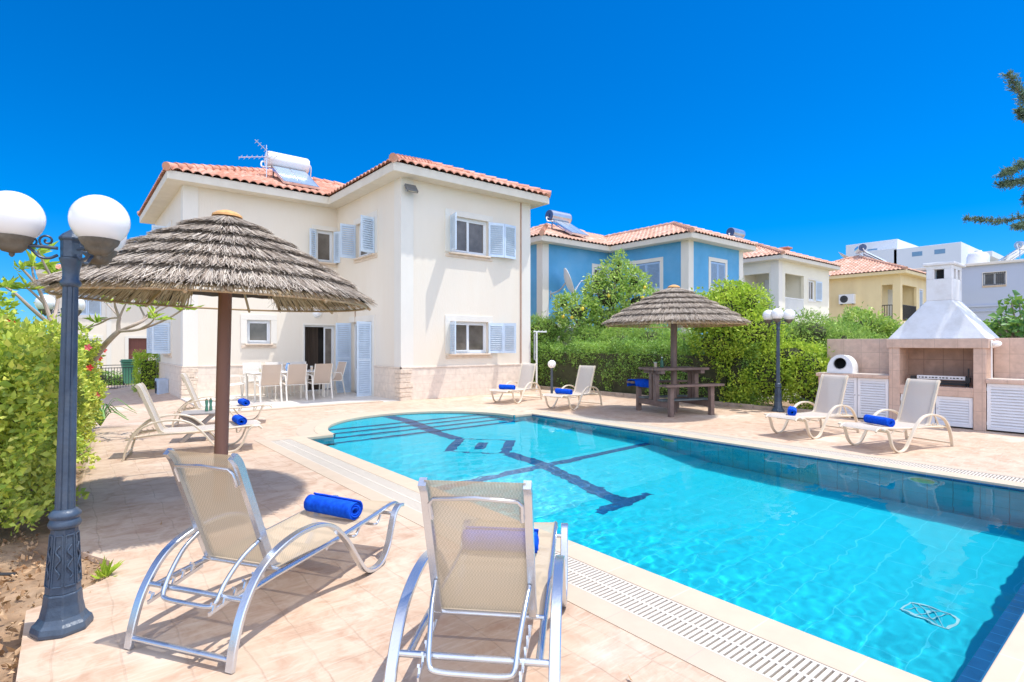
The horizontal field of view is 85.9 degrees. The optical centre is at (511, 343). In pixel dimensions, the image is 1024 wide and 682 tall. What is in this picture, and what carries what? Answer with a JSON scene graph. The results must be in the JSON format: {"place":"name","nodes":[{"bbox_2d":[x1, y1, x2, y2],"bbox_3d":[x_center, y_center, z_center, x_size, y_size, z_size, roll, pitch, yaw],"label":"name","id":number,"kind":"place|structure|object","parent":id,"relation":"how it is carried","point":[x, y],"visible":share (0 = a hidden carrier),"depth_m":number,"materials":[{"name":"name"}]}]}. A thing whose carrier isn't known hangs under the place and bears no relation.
{"place":"outdoors","nodes":[
{"label":"outdoors","id":0,"kind":"place"},
{"bbox_2d":[0,450,108,681],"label":"soil","id":1,"kind":"structure","parent":0,"point":[31,586],"depth_m":3.62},
{"bbox_2d":[0,277,34,325],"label":"tall shrub","id":2,"kind":"object","parent":1,"relation":"on","point":[7,308],"visible":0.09,"depth_m":6.16,"materials":[{"name":"green plant"}]},
{"bbox_2d":[0,241,60,334],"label":"frangipani tree","id":3,"kind":"object","parent":1,"relation":"on","point":[47,266],"visible":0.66,"depth_m":6.53,"materials":[{"name":"green plant"}]},
{"bbox_2d":[0,530,101,681],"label":"leaf litter","id":4,"kind":"object","parent":1,"relation":"on","point":[7,606],"visible":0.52,"depth_m":3.50,"materials":[{"name":"brown plant"}]},
{"bbox_2d":[0,309,109,535],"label":"flowering hedge","id":5,"kind":"object","parent":1,"relation":"on","point":[29,371],"visible":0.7,"depth_m":4.44,"materials":[{"name":"green plant"}]},
{"bbox_2d":[78,295,203,375],"bbox_3d":[-6.190,0.316,8.964,2.472,2.532,1.169,0,0,-2],"label":"frangipani tree","id":6,"kind":"object","parent":1,"relation":"on","point":[151,314],"visible":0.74,"depth_m":8.98,"materials":[{"name":"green plant"}]},
{"bbox_2d":[180,390,399,410],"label":"patio","id":7,"kind":"structure","parent":0,"point":[297,400],"depth_m":14.65,"materials":[{"name":"tile"}]},
{"bbox_2d":[230,374,246,398],"bbox_3d":[-7.321,1.009,14.346,0.632,0.955,0.542,0,0,-39],"label":"dining chair","id":8,"kind":"object","parent":7,"relation":"on","point":[240,384],"visible":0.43,"depth_m":14.32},
{"bbox_2d":[242,362,267,396],"bbox_3d":[-7.211,1.009,15.406,0.542,0.955,0.632,0,0,-39],"label":"dining chair","id":9,"kind":"object","parent":7,"relation":"on","point":[251,366],"visible":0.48,"depth_m":15.54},
{"bbox_2d":[254,364,281,401],"bbox_3d":[-6.263,1.009,14.144,0.542,0.955,0.632,0,0,-39],"label":"dining chair","id":10,"kind":"object","parent":7,"relation":"on","point":[270,375],"visible":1,"depth_m":14.00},
{"bbox_2d":[265,362,290,396],"bbox_3d":[-6.732,1.009,15.796,0.542,0.955,0.632,0,0,-42],"label":"dining chair","id":11,"kind":"object","parent":7,"relation":"on","point":[275,363],"visible":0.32,"depth_m":15.99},
{"bbox_2d":[243,370,322,397],"bbox_3d":[-6.251,1.124,15.176,1.960,0.726,0.960,0,0,-39],"label":"dining table","id":12,"kind":"object","parent":7,"relation":"on","point":[254,373],"visible":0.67,"depth_m":14.92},
{"bbox_2d":[280,364,307,400],"bbox_3d":[-5.748,1.009,14.523,0.542,0.955,0.632,0,0,-37],"label":"dining chair","id":13,"kind":"object","parent":7,"relation":"on","point":[296,374],"visible":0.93,"depth_m":14.37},
{"bbox_2d":[229,400,382,412],"bbox_3d":[-4.915,1.614,12.981,3.945,0.272,0.248,0,0,-39],"label":"patio edge","id":14,"kind":"object","parent":7,"relation":"attached to","point":[279,408],"visible":0.21,"depth_m":12.93,"materials":[{"name":"stone"}]},
{"bbox_2d":[305,363,332,399],"bbox_3d":[-5.222,1.009,14.913,0.542,0.955,0.632,0,0,-42],"label":"dining chair","id":15,"kind":"object","parent":7,"relation":"on","point":[322,373],"visible":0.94,"depth_m":14.78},
{"bbox_2d":[319,362,346,395],"bbox_3d":[-5.223,1.009,16.058,0.632,0.955,0.542,0,0,-45],"label":"dining chair","id":16,"kind":"object","parent":7,"relation":"on","point":[340,371],"visible":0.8,"depth_m":16.14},
{"bbox_2d":[0,0,1023,333],"label":"sky","id":17,"kind":"structure","parent":0,"point":[816,128],"materials":[{"name":"blue"}]},
{"bbox_2d":[16,384,1023,681],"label":"pool deck","id":18,"kind":"structure","parent":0,"point":[328,614],"depth_m":3.47,"materials":[{"name":"tile"}]},
{"bbox_2d":[34,294,85,315],"bbox_3d":[-6.986,0.386,8.479,0.619,2.266,0.666,1,-1,-39],"label":"street lamp","id":19,"kind":"object","parent":18,"relation":"on","point":[50,301],"visible":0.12,"depth_m":8.36,"materials":[{"name":"glass"}]},
{"bbox_2d":[0,191,130,640],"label":"street lamp","id":20,"kind":"object","parent":18,"relation":"on","point":[97,232],"visible":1,"depth_m":2.85,"materials":[{"name":"blue metal"}]},
{"bbox_2d":[90,556,122,578],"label":"weed","id":21,"kind":"object","parent":18,"relation":"on","point":[107,571],"visible":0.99,"depth_m":3.55,"materials":[{"name":"green plant"}]},
{"bbox_2d":[94,398,135,425],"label":"strap leaf plant","id":22,"kind":"object","parent":18,"relation":"on","point":[103,410],"visible":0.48,"depth_m":10.10,"materials":[{"name":"green plant"}]},
{"bbox_2d":[100,364,134,388],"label":"garden gate","id":23,"kind":"structure","parent":18,"relation":"on","point":[114,375],"depth_m":19.96,"materials":[{"name":"black metal"}]},
{"bbox_2d":[120,359,144,384],"bbox_3d":[-14.957,1.149,21.734,0.860,1.058,0.800,0,0,-39],"label":"wheelie bin","id":24,"kind":"object","parent":18,"relation":"on","point":[125,362],"visible":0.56,"depth_m":21.36,"materials":[{"name":"green plastic"}]},
{"bbox_2d":[130,349,159,390],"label":"clipped shrub","id":25,"kind":"object","parent":18,"relation":"on","point":[146,375],"visible":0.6,"depth_m":18.68,"materials":[{"name":"green plant"}]},
{"bbox_2d":[155,378,168,393],"bbox_3d":[-10.983,1.395,17.232,0.292,0.590,0.800,0,0,-39],"label":"air conditioner","id":26,"kind":"object","parent":18,"relation":"on","point":[161,385],"visible":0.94,"depth_m":16.95,"materials":[{"name":"white metal"}]},
{"bbox_2d":[122,383,262,460],"bbox_3d":[-4.388,1.016,7.670,1.642,0.970,0.675,0,0,-27],"label":"sun lounger","id":27,"kind":"object","parent":18,"relation":"on","point":[161,429],"visible":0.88,"depth_m":7.46,"materials":[{"name":"beige"}]},
{"bbox_2d":[232,414,246,425],"bbox_3d":[-3.944,1.100,7.953,0.140,0.126,0.432,0,0,-36],"label":"rolled towel","id":28,"kind":"object","parent":27,"relation":"on","point":[239,420],"visible":1,"depth_m":7.81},
{"bbox_2d":[180,409,214,442],"bbox_3d":[-4.892,1.289,8.588,0.480,0.458,0.480,0,0,-25],"label":"side table","id":29,"kind":"object","parent":18,"relation":"on","point":[211,415],"visible":0.5,"depth_m":8.47,"materials":[{"name":"grey plastic"}]},
{"bbox_2d":[29,210,376,454],"bbox_3d":[-2.769,0.116,5.279,2.887,2.808,2.850,2,0,-39],"label":"thatched parasol","id":30,"kind":"object","parent":18,"relation":"on","point":[225,253],"visible":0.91,"depth_m":4.67,"materials":[{"name":"grey wicker"}]},
{"bbox_2d":[171,372,272,426],"bbox_3d":[-5.379,1.016,10.309,1.642,0.970,0.675,0,0,-23],"label":"sun lounger","id":31,"kind":"object","parent":18,"relation":"on","point":[194,399],"visible":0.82,"depth_m":10.16,"materials":[{"name":"beige"}]},
{"bbox_2d":[124,448,403,673],"bbox_3d":[-1.332,1.016,3.373,0.675,0.970,1.642,0,0,18],"label":"sun lounger","id":32,"kind":"object","parent":18,"relation":"on","point":[220,501],"visible":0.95,"depth_m":2.86,"materials":[{"name":"fabric"}]},
{"bbox_2d":[304,492,362,519],"bbox_3d":[-1.215,1.100,3.728,0.432,0.126,0.140,0,0,28],"label":"rolled towel","id":33,"kind":"object","parent":32,"relation":"on","point":[338,506],"visible":1,"depth_m":3.67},
{"bbox_2d":[137,153,550,400],"bbox_3d":[-6.141,-2.193,18.539,9.893,7.986,11.506,0,0,-39],"label":"villa","id":34,"kind":"object","parent":18,"relation":"on","point":[431,268],"visible":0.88,"depth_m":15.89,"materials":[{"name":"beige paint"}]},
{"bbox_2d":[147,320,171,357],"bbox_3d":[-10.897,-0.175,17.367,0.947,1.350,1.900,0,0,-39],"label":"window shutter","id":35,"kind":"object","parent":34,"relation":"in","point":[159,333],"depth_m":16.76,"materials":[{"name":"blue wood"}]},
{"bbox_2d":[241,314,276,347],"bbox_3d":[-7.536,-0.370,16.368,1.010,1.000,0.230,0,0,-39],"label":"window","id":36,"kind":"structure","parent":34,"relation":"in","point":[255,328],"depth_m":16.39,"materials":[{"name":"white glass"}]},
{"bbox_2d":[260,151,319,191],"bbox_3d":[-7.128,-5.431,17.854,1.680,1.721,1.747,0,0,-39],"label":"solar water heater","id":37,"kind":"object","parent":34,"relation":"on","point":[289,169],"visible":0.91,"depth_m":17.89,"materials":[{"name":"silver metal"}]},
{"bbox_2d":[303,323,335,390],"bbox_3d":[-6.242,0.460,17.662,1.590,2.480,0.474,0,0,-39],"label":"door","id":38,"kind":"structure","parent":34,"relation":"in","point":[318,341],"depth_m":17.69,"materials":[{"name":"clear glass"}]},
{"bbox_2d":[310,224,339,266],"bbox_3d":[-6.005,-3.115,17.544,0.957,1.290,0.393,0,0,-34],"label":"window","id":39,"kind":"structure","parent":34,"relation":"in","point":[320,241],"depth_m":17.65,"materials":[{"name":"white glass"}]},
{"bbox_2d":[336,315,374,396],"bbox_3d":[-4.614,0.340,16.256,0.637,2.320,1.790,0,0,-39],"label":"shutter door","id":40,"kind":"structure","parent":34,"relation":"in","point":[364,332],"depth_m":16.06,"materials":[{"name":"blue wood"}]},
{"bbox_2d":[340,210,377,263],"bbox_3d":[-4.430,-3.105,16.047,0.637,1.330,1.640,0,0,-40],"label":"window","id":41,"kind":"structure","parent":34,"relation":"in","point":[368,229],"depth_m":15.93,"materials":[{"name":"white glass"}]},
{"bbox_2d":[445,208,515,260],"bbox_3d":[-0.921,-3.105,16.058,2.447,1.330,0.596,0,0,-48],"label":"window","id":42,"kind":"structure","parent":34,"relation":"in","point":[464,238],"depth_m":16.08,"materials":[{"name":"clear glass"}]},
{"bbox_2d":[445,315,515,357],"bbox_3d":[-0.909,-0.195,15.869,2.204,1.210,0.613,0,0,-39],"label":"window","id":43,"kind":"structure","parent":34,"relation":"in","point":[467,337],"depth_m":16.06,"materials":[{"name":"clear glass"}]},
{"bbox_2d":[520,203,521,362],"bbox_3d":[0.277,-1.875,17.022,0.041,4.950,0.041,0,0,-17],"label":"downpipe","id":44,"kind":"object","parent":34,"relation":"on","point":[520,282],"visible":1,"depth_m":17.01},
{"bbox_2d":[384,477,567,681],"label":"sun lounger","id":45,"kind":"object","parent":18,"relation":"on","point":[480,556],"visible":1,"depth_m":2.28,"materials":[{"name":"fabric"}]},
{"bbox_2d":[488,363,541,403],"bbox_3d":[0.091,1.016,14.286,0.675,0.970,1.642,0,0,33],"label":"sun lounger","id":46,"kind":"object","parent":18,"relation":"on","point":[526,377],"visible":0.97,"depth_m":14.66,"materials":[{"name":"beige"}]},
{"bbox_2d":[533,330,546,390],"bbox_3d":[0.889,0.535,17.410,0.540,1.930,0.060,0,0,-39],"label":"shower","id":47,"kind":"object","parent":18,"relation":"on","point":[536,351],"visible":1,"depth_m":17.29,"materials":[{"name":"white metal"}]},
{"bbox_2d":[548,360,555,392],"bbox_3d":[1.165,0.990,16.087,0.240,1.020,0.240,0,0,-39],"label":"bollard light","id":48,"kind":"object","parent":18,"relation":"on","point":[551,364],"visible":0.9,"depth_m":16.05,"materials":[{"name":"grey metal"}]},
{"bbox_2d":[271,439,862,681],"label":"drain grating","id":49,"kind":"object","parent":18,"relation":"on","point":[768,659],"visible":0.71,"depth_m":3.02,"materials":[{"name":"white plastic"}]},
{"bbox_2d":[542,365,601,409],"bbox_3d":[1.414,1.016,12.935,0.675,0.970,1.642,0,0,40],"label":"sun lounger","id":50,"kind":"object","parent":18,"relation":"on","point":[583,386],"visible":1,"depth_m":13.26,"materials":[{"name":"beige"}]},
{"bbox_2d":[254,408,1023,681],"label":"pool border","id":51,"kind":"object","parent":18,"relation":"on","point":[722,668],"visible":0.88,"depth_m":3.17,"materials":[{"name":"stone"}]},
{"bbox_2d":[288,410,1023,681],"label":"pool coping","id":52,"kind":"object","parent":18,"relation":"on","point":[1007,665],"visible":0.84,"depth_m":3.29,"materials":[{"name":"stone"}]},
{"bbox_2d":[532,385,812,412],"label":"kerb","id":53,"kind":"structure","parent":18,"relation":"on","point":[749,406],"depth_m":13.22,"materials":[{"name":"stone"}]},
{"bbox_2d":[626,366,724,416],"bbox_3d":[3.527,1.006,11.990,1.459,0.988,1.512,0,0,-19],"label":"picnic table","id":54,"kind":"object","parent":18,"relation":"on","point":[693,385],"visible":0.98,"depth_m":11.76,"materials":[{"name":"brown wood"}]},
{"bbox_2d":[627,379,648,387],"bbox_3d":[2.853,0.897,12.409,0.363,0.196,0.377,0,0,-19],"label":"draped towel","id":55,"kind":"object","parent":54,"relation":"on","point":[642,382],"visible":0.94,"depth_m":12.27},
{"bbox_2d":[601,285,751,412],"bbox_3d":[3.530,0.116,11.990,3.177,2.808,3.164,0,0,-39],"label":"thatched parasol","id":56,"kind":"object","parent":18,"relation":"on","point":[675,306],"visible":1,"depth_m":11.26,"materials":[{"name":"grey wicker"}]},
{"bbox_2d":[762,308,794,411],"bbox_3d":[5.863,0.366,12.115,0.666,2.266,0.619,0,-1,29],"label":"street lamp","id":57,"kind":"object","parent":18,"relation":"on","point":[776,315],"visible":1,"depth_m":12.12,"materials":[{"name":"grey metal"}]},
{"bbox_2d":[541,412,1023,482],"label":"drain grating","id":58,"kind":"object","parent":18,"relation":"on","point":[1001,477],"visible":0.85,"depth_m":7.64,"materials":[{"name":"white plastic"}]},
{"bbox_2d":[764,374,859,438],"bbox_3d":[4.971,1.016,9.140,1.642,0.970,0.675,0,0,-29],"label":"sun lounger","id":59,"kind":"object","parent":18,"relation":"on","point":[828,404],"visible":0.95,"depth_m":9.29,"materials":[{"name":"beige"}]},
{"bbox_2d":[838,378,953,452],"bbox_3d":[5.569,1.016,8.005,1.642,0.970,0.675,0,0,-23],"label":"sun lounger","id":60,"kind":"object","parent":18,"relation":"on","point":[917,406],"visible":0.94,"depth_m":8.10,"materials":[{"name":"beige"}]},
{"bbox_2d":[863,414,894,426],"bbox_3d":[5.253,1.100,7.870,0.140,0.126,0.432,0,0,-9],"label":"rolled towel","id":61,"kind":"object","parent":60,"relation":"on","point":[879,420],"visible":1,"depth_m":7.80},
{"bbox_2d":[816,261,1023,432],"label":"barbecue","id":62,"kind":"object","parent":18,"relation":"on","point":[943,330],"visible":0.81,"depth_m":10.07,"materials":[{"name":"paint"}]},
{"bbox_2d":[827,355,857,372],"bbox_3d":[6.828,0.410,11.347,0.410,0.375,0.470,0,0,-42],"label":"dome oven","id":63,"kind":"object","parent":62,"relation":"on","point":[842,364],"visible":1,"depth_m":11.27,"materials":[{"name":"white paint"}]},
{"bbox_2d":[840,377,856,415],"bbox_3d":[6.715,1.075,11.184,0.057,0.790,0.537,0,0,-39],"label":"cabinet door","id":64,"kind":"structure","parent":62,"relation":"in","point":[851,393],"depth_m":11.06,"materials":[{"name":"white paint"}]},
{"bbox_2d":[857,378,888,417],"bbox_3d":[7.061,1.075,10.758,0.057,0.790,0.537,0,0,-39],"label":"cabinet door","id":65,"kind":"structure","parent":62,"relation":"in","point":[879,400],"depth_m":10.77,"materials":[{"name":"white paint"}]},
{"bbox_2d":[910,369,970,386],"bbox_3d":[7.866,0.608,10.110,0.080,0.330,0.890,0,0,-39],"label":"grill rack","id":66,"kind":"object","parent":62,"relation":"on","point":[966,379],"visible":0.88,"depth_m":9.97,"materials":[{"name":"silver metal"}]},
{"bbox_2d":[936,396,972,427],"bbox_3d":[7.866,1.208,9.783,0.057,0.525,0.530,0,0,-39],"label":"cabinet door","id":67,"kind":"structure","parent":62,"relation":"in","point":[958,411],"depth_m":9.77,"materials":[{"name":"white paint"}]},
{"bbox_2d":[990,340,1001,378],"bbox_3d":[8.284,0.275,9.404,0.117,0.670,0.148,0,0,-39],"label":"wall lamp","id":68,"kind":"object","parent":62,"relation":"attached to","point":[995,343],"visible":0.99,"depth_m":9.42,"materials":[{"name":"white metal"}]},
{"bbox_2d":[987,383,1023,432],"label":"cabinet door","id":69,"kind":"structure","parent":62,"relation":"in","point":[1007,392],"depth_m":9.24,"materials":[{"name":"white paint"}]},
{"bbox_2d":[827,338,1023,378],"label":"garden wall","id":70,"kind":"structure","parent":18,"relation":"on","point":[870,355],"depth_m":11.10,"materials":[{"name":"pink stone"}]},
{"bbox_2d":[540,385,813,408],"bbox_3d":[3.493,1.470,17.013,2.120,0.001,12.000,0,0,-39],"label":"hedge bed","id":71,"kind":"object","parent":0,"point":[787,404],"depth_m":13.51,"materials":[{"name":"soil"}]},
{"bbox_2d":[530,311,571,351],"bbox_3d":[1.119,0.282,19.841,2.459,3.005,2.642,0,0,-39],"label":"feathery shrub","id":72,"kind":"object","parent":71,"relation":"on","point":[543,324],"visible":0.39,"depth_m":19.29,"materials":[{"name":"green plant"}]},
{"bbox_2d":[560,321,614,352],"bbox_3d":[2.722,0.466,18.886,2.092,2.607,2.248,0,0,-39],"label":"feathery shrub","id":73,"kind":"object","parent":71,"relation":"on","point":[584,335],"visible":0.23,"depth_m":18.47,"materials":[{"name":"green plant"}]},
{"bbox_2d":[594,325,642,352],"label":"feathery shrub","id":74,"kind":"object","parent":71,"relation":"on","point":[605,336],"visible":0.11,"depth_m":17.71,"materials":[{"name":"green plant"}]},
{"bbox_2d":[623,322,670,353],"bbox_3d":[4.328,0.513,17.160,1.911,2.843,2.129,0,0,-39],"label":"feathery shrub","id":75,"kind":"object","parent":71,"relation":"on","point":[649,334],"visible":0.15,"depth_m":16.73,"materials":[{"name":"green plant"}]},
{"bbox_2d":[530,333,773,404],"bbox_3d":[2.755,0.511,17.129,1.595,1.959,10.796,0,0,-39],"label":"clipped hedge","id":76,"kind":"object","parent":71,"relation":"on","point":[616,370],"visible":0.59,"depth_m":15.93,"materials":[{"name":"green plant"}]},
{"bbox_2d":[653,325,698,354],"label":"feathery shrub","id":77,"kind":"object","parent":71,"relation":"on","point":[668,335],"visible":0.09,"depth_m":15.86,"materials":[{"name":"green plant"}]},
{"bbox_2d":[678,276,793,401],"bbox_3d":[5.462,-0.116,13.764,1.964,3.240,2.993,0,0,-16],"label":"lime tree","id":78,"kind":"object","parent":71,"relation":"on","point":[742,298],"visible":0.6,"depth_m":13.33,"materials":[{"name":"green plant"}]},
{"bbox_2d":[711,329,834,409],"bbox_3d":[6.120,0.737,12.706,1.373,2.156,2.930,0,0,-39],"label":"bright shrub","id":79,"kind":"object","parent":71,"relation":"on","point":[800,367],"visible":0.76,"depth_m":12.49,"materials":[{"name":"green plant"}]},
{"bbox_2d":[846,239,982,268],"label":"apartment building","id":80,"kind":"structure","parent":0,"point":[901,252],"depth_m":90.39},
{"bbox_2d":[966,251,1003,263],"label":"apartment building","id":81,"kind":"structure","parent":0,"point":[994,256],"depth_m":87.68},
{"label":"ground","id":82,"kind":"structure","parent":0,"visible":0},
{"bbox_2d":[34,264,154,376],"bbox_3d":[-20.533,-1.340,32.227,11.040,6.679,8.982,0,0,-39],"label":"villa","id":83,"kind":"object","parent":82,"relation":"on","point":[123,345],"visible":0.16,"depth_m":27.60,"materials":[{"name":"beige paint"}]},
{"bbox_2d":[78,294,105,318],"bbox_3d":[-20.820,-1.900,26.967,1.440,1.340,0.164,0,0,-39],"label":"window","id":84,"kind":"structure","parent":83,"relation":"in","point":[92,307],"depth_m":27.07,"materials":[{"name":"white glass"}]},
{"bbox_2d":[125,335,151,359],"bbox_3d":[-19.213,0.715,28.280,1.150,2.270,0.172,0,0,-39],"label":"door","id":85,"kind":"structure","parent":83,"relation":"in","point":[137,342],"depth_m":28.19,"materials":[{"name":"brown wood"}]},
{"bbox_2d":[97,370,129,385],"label":"shrub","id":86,"kind":"object","parent":82,"relation":"on","point":[120,380],"visible":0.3,"depth_m":22.23,"materials":[{"name":"green plant"}]},
{"bbox_2d":[549,247,670,338],"bbox_3d":[3.513,-0.950,19.628,4.807,4.907,2.833,0,0,-15],"label":"lemon tree","id":87,"kind":"object","parent":82,"relation":"on","point":[609,298],"visible":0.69,"depth_m":19.07,"materials":[{"name":"green plant"}]},
{"bbox_2d":[530,221,757,349],"bbox_3d":[4.217,-2.193,27.279,9.893,7.986,11.506,0,0,-39],"label":"villa","id":88,"kind":"object","parent":82,"relation":"on","point":[681,255],"visible":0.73,"depth_m":24.45,"materials":[{"name":"blue paint"}]},
{"bbox_2d":[550,268,582,297],"bbox_3d":[2.388,-2.641,23.903,0.924,1.242,1.412,0,0,-39],"label":"satellite dish","id":89,"kind":"object","parent":88,"relation":"attached to","point":[568,282],"visible":0.95,"depth_m":23.50,"materials":[{"name":"silver metal"}]},
{"bbox_2d":[545,210,588,238],"bbox_3d":[2.622,-5.511,26.074,1.680,1.721,1.747,0,0,-39],"label":"solar water heater","id":90,"kind":"object","parent":88,"relation":"on","point":[563,220],"visible":0.98,"depth_m":26.09,"materials":[{"name":"silver metal"}]},
{"bbox_2d":[630,257,662,293],"bbox_3d":[6.113,-3.050,24.916,0.164,1.540,1.840,0,0,-39],"label":"window","id":91,"kind":"structure","parent":88,"relation":"in","point":[655,268],"depth_m":24.58,"materials":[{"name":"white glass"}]},
{"bbox_2d":[709,257,726,289],"bbox_3d":[9.222,-3.075,24.646,1.540,1.490,0.069,0,0,-39],"label":"window","id":92,"kind":"structure","parent":88,"relation":"in","point":[717,271],"depth_m":24.61,"materials":[{"name":"white glass"}]},
{"bbox_2d":[743,243,840,323],"bbox_3d":[13.874,-2.359,33.825,7.466,7.718,9.066,0,0,-39],"label":"villa","id":93,"kind":"object","parent":82,"relation":"on","point":[793,281],"visible":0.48,"depth_m":30.61,"materials":[{"name":"beige paint"}]},
{"bbox_2d":[726,227,746,239],"bbox_3d":[13.955,-6.111,32.900,1.680,1.721,1.747,0,0,-39],"label":"solar water heater","id":94,"kind":"object","parent":93,"relation":"on","point":[735,232],"visible":0.65,"depth_m":33.05,"materials":[{"name":"silver metal"}]},
{"bbox_2d":[808,278,821,302],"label":"window","id":95,"kind":"structure","parent":93,"relation":"in","point":[818,285],"depth_m":31.54,"materials":[{"name":"white glass"}]},
{"bbox_2d":[770,307,869,385],"bbox_3d":[8.510,0.365,15.797,2.194,2.886,3.083,0,0,-62],"label":"garden shrub","id":96,"kind":"object","parent":82,"relation":"on","point":[808,330],"visible":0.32,"depth_m":15.40,"materials":[{"name":"green plant"}]},
{"bbox_2d":[818,318,888,338],"bbox_3d":[10.010,0.492,16.702,2.618,2.637,2.727,0,0,-39],"label":"garden shrub","id":97,"kind":"object","parent":82,"relation":"on","point":[866,332],"visible":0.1,"depth_m":16.25,"materials":[{"name":"green plant"}]},
{"bbox_2d":[823,301,906,338],"bbox_3d":[11.361,0.184,17.747,3.296,3.106,2.514,0,0,33],"label":"garden shrub","id":98,"kind":"object","parent":82,"relation":"on","point":[889,327],"visible":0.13,"depth_m":17.25,"materials":[{"name":"green plant"}]},
{"bbox_2d":[829,255,925,326],"bbox_3d":[24.669,-2.419,39.570,8.066,7.838,8.566,0,0,-39],"label":"villa","id":99,"kind":"object","parent":82,"relation":"on","point":[890,288],"visible":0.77,"depth_m":36.15,"materials":[{"name":"yellow paint"}]},
{"bbox_2d":[839,294,855,304],"bbox_3d":[22.327,-2.943,36.636,0.335,0.678,0.920,0,0,-39],"label":"air conditioner","id":100,"kind":"object","parent":99,"relation":"attached to","point":[847,298],"visible":1,"depth_m":36.48,"materials":[{"name":"white metal"}]},
{"bbox_2d":[854,244,886,261],"bbox_3d":[25.561,-6.211,39.211,1.747,1.721,1.680,0,0,21],"label":"solar water heater","id":101,"kind":"object","parent":99,"relation":"on","point":[861,248],"visible":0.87,"depth_m":38.88,"materials":[{"name":"silver metal"}]},
{"bbox_2d":[888,289,892,317],"bbox_3d":[24.946,-2.525,36.026,0.033,2.050,0.850,0,0,-39],"label":"balcony door","id":102,"kind":"structure","parent":99,"relation":"in","point":[890,292],"depth_m":36.11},
{"bbox_2d":[914,259,1023,330],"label":"apartment building","id":103,"kind":"structure","parent":82,"relation":"on","point":[986,286],"depth_m":38.28,"materials":[{"name":"white paint"}]},
{"bbox_2d":[967,250,989,263],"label":"water tank","id":104,"kind":"object","parent":103,"relation":"on","point":[978,256],"visible":0.77,"depth_m":40.11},
{"bbox_2d":[982,271,1006,287],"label":"window","id":105,"kind":"structure","parent":103,"relation":"in","point":[997,278],"depth_m":38.18,"materials":[{"name":"white glass"}]},
{"bbox_2d":[998,241,1023,260],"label":"solar water heater","id":106,"kind":"object","parent":103,"relation":"on","point":[1018,251],"visible":0.91,"depth_m":38.65,"materials":[{"name":"silver metal"}]},
{"bbox_2d":[961,69,1023,231],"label":"pine tree","id":107,"kind":"object","parent":82,"relation":"on","point":[1009,182],"visible":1,"depth_m":10.12,"materials":[{"name":"green plant"}]},
{"bbox_2d":[988,290,1023,337],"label":"fig plant","id":108,"kind":"object","parent":82,"relation":"on","point":[1014,324],"visible":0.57,"depth_m":11.99,"materials":[{"name":"green plant"}]},
{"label":"pool basin","id":109,"kind":"structure","parent":0,"visible":0},
{"bbox_2d":[311,413,1023,681],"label":"water","id":110,"kind":"structure","parent":109,"relation":"in","point":[921,576],"depth_m":4.74,"materials":[{"name":"liquid"}]},
{"bbox_2d":[334,415,1023,490],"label":"pool markings","id":111,"kind":"object","parent":109,"relation":"on","point":[804,456],"visible":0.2,"depth_m":7.29,"materials":[{"name":"blue tile"}]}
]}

